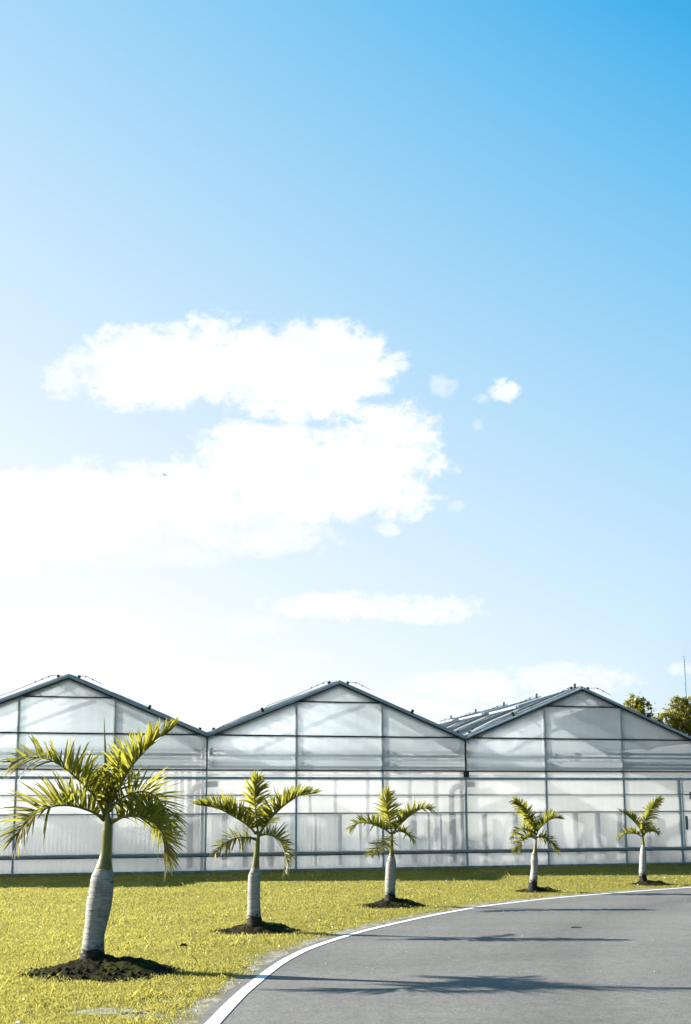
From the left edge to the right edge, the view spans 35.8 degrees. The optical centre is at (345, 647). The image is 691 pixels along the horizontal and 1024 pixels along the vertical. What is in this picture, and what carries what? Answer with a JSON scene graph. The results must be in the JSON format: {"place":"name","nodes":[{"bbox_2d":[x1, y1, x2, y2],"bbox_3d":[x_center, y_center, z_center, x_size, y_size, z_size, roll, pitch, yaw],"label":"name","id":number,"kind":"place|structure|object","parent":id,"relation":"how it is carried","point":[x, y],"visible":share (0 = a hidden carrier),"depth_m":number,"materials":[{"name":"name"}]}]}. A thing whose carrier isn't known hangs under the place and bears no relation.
{"place":"outdoors","nodes":[
{"label":"outdoors","id":0,"kind":"place"},
{"bbox_2d":[0,860,690,1023],"bbox_3d":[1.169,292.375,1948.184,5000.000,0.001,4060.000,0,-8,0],"label":"ground","id":1,"kind":"structure","parent":0,"point":[433,876],"depth_m":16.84,"materials":[{"name":"green plant"}]},
{"bbox_2d":[12,954,190,983],"bbox_3d":[-1.938,2.540,8.560,1.454,0.170,1.042,0,-8,0],"label":"soil mound","id":2,"kind":"object","parent":1,"relation":"on","point":[104,967],"visible":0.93,"depth_m":8.40,"materials":[{"name":"brown soil"}]},
{"bbox_2d":[0,716,190,959],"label":"palm tree","id":3,"kind":"object","parent":2,"relation":"on","point":[156,816],"visible":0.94,"depth_m":8.75,"materials":[{"name":"green plant"}]},
{"bbox_2d":[67,1007,153,1014],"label":"bare soil","id":4,"kind":"structure","parent":1,"relation":"on","point":[105,1009],"depth_m":6.95,"materials":[{"name":"beige soil"}]},
{"bbox_2d":[121,1011,166,1020],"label":"bare soil","id":5,"kind":"structure","parent":1,"relation":"on","point":[154,1016],"depth_m":6.81,"materials":[{"name":"beige soil"}]},
{"bbox_2d":[148,998,201,1002],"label":"bare soil","id":6,"kind":"structure","parent":1,"relation":"on","point":[170,1000],"depth_m":7.33,"materials":[{"name":"beige soil"}]},
{"bbox_2d":[210,921,301,935],"bbox_3d":[-0.964,2.962,11.364,1.040,0.147,0.714,0,-8,0],"label":"soil mound","id":7,"kind":"object","parent":1,"relation":"on","point":[268,928],"visible":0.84,"depth_m":11.20,"materials":[{"name":"brown soil"}]},
{"bbox_2d":[191,770,322,926],"bbox_3d":[-0.948,2.174,11.386,1.130,1.792,0.988,-6,-10,35],"label":"palm tree","id":8,"kind":"object","parent":7,"relation":"on","point":[265,812],"visible":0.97,"depth_m":11.40,"materials":[{"name":"green plant"}]},
{"bbox_2d":[0,674,690,875],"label":"greenhouse","id":9,"kind":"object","parent":1,"relation":"on","point":[587,763],"visible":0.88,"depth_m":22.84,"materials":[{"name":"white glass"}]},
{"bbox_2d":[682,782,690,848],"bbox_3d":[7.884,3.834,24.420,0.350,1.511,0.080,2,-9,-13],"label":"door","id":10,"kind":"structure","parent":9,"relation":"in","point":[686,817],"depth_m":24.37,"materials":[{"name":"grey metal"}]},
{"bbox_2d":[355,898,428,908],"bbox_3d":[0.627,3.384,14.239,1.013,0.152,0.746,0,-8,0],"label":"soil mound","id":11,"kind":"object","parent":1,"relation":"on","point":[398,903],"visible":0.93,"depth_m":14.10,"materials":[{"name":"brown soil"}]},
{"bbox_2d":[346,785,437,901],"bbox_3d":[0.656,2.661,14.249,1.216,1.662,0.618,4,-9,-25],"label":"palm tree","id":12,"kind":"object","parent":11,"relation":"on","point":[390,874],"visible":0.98,"depth_m":14.31,"materials":[{"name":"green plant"}]},
{"bbox_2d":[160,886,690,1023],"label":"soil verge","id":13,"kind":"structure","parent":1,"relation":"on","point":[198,1015],"depth_m":9.17,"materials":[{"name":"beige soil"}]},
{"bbox_2d":[188,990,228,992],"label":"bare soil","id":14,"kind":"structure","parent":13,"relation":"on","point":[218,991],"depth_m":7.68,"materials":[{"name":"beige soil"}]},
{"bbox_2d":[259,955,281,958],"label":"bare soil","id":15,"kind":"structure","parent":13,"relation":"on","point":[271,957],"depth_m":9.47,"materials":[{"name":"beige soil"}]},
{"bbox_2d":[294,940,320,941],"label":"bare soil","id":16,"kind":"structure","parent":13,"relation":"on","point":[310,940],"depth_m":10.60,"materials":[{"name":"beige soil"}]},
{"bbox_2d":[486,901,513,902],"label":"bare soil","id":17,"kind":"structure","parent":13,"relation":"on","point":[499,901],"depth_m":14.86,"materials":[{"name":"beige soil"}]},
{"bbox_2d":[515,886,560,892],"bbox_3d":[3.003,3.751,16.625,0.731,0.112,0.700,0,-8,0],"label":"soil mound","id":18,"kind":"object","parent":1,"relation":"on","point":[546,889],"visible":0.76,"depth_m":16.45,"materials":[{"name":"brown soil"}]},
{"bbox_2d":[508,796,563,889],"bbox_3d":[2.964,3.057,16.520,0.977,1.531,0.500,2,-9,-15],"label":"palm tree","id":19,"kind":"object","parent":18,"relation":"on","point":[537,824],"visible":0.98,"depth_m":16.53,"materials":[{"name":"green plant"}]},
{"bbox_2d":[622,693,656,720],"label":"broadleaf tree","id":20,"kind":"object","parent":1,"relation":"on","point":[638,705],"visible":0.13,"depth_m":46.55,"materials":[{"name":"green plant"}]},
{"bbox_2d":[628,880,673,885],"bbox_3d":[5.108,3.934,17.918,0.774,0.115,0.702,0,-8,0],"label":"soil mound","id":21,"kind":"object","parent":1,"relation":"on","point":[652,883],"visible":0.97,"depth_m":17.79,"materials":[{"name":"brown soil"}]},
{"bbox_2d":[615,795,663,881],"bbox_3d":[4.955,3.256,17.948,0.882,1.544,0.489,4,-10,-27],"label":"palm tree","id":22,"kind":"object","parent":21,"relation":"on","point":[645,826],"visible":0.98,"depth_m":17.99,"materials":[{"name":"green plant"}]},
{"bbox_2d":[654,695,690,735],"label":"broadleaf tree","id":23,"kind":"object","parent":1,"relation":"on","point":[678,720],"visible":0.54,"depth_m":46.80,"materials":[{"name":"green plant"}]},
{"bbox_2d":[682,653,686,697],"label":"radio mast","id":24,"kind":"object","parent":1,"relation":"on","point":[684,675],"visible":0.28,"depth_m":211.36,"materials":[{"name":"grey metal"}]},
{"bbox_2d":[0,0,690,731],"label":"sky","id":25,"kind":"structure","parent":0,"point":[390,299],"materials":[{"name":"blue"}]},
{"bbox_2d":[197,887,690,1023],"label":"road","id":26,"kind":"structure","parent":0,"point":[605,961],"depth_m":8.59,"materials":[{"name":"grey asphalt"}]},
{"bbox_2d":[160,885,689,1019],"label":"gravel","id":27,"kind":"structure","parent":26,"relation":"on","point":[371,934],"depth_m":10.37,"materials":[{"name":"grey gravel"}]},
{"bbox_2d":[205,887,690,1023],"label":"edge line","id":28,"kind":"object","parent":26,"relation":"on","point":[225,1009],"visible":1,"depth_m":8.51,"materials":[{"name":"white paint"}]}
]}

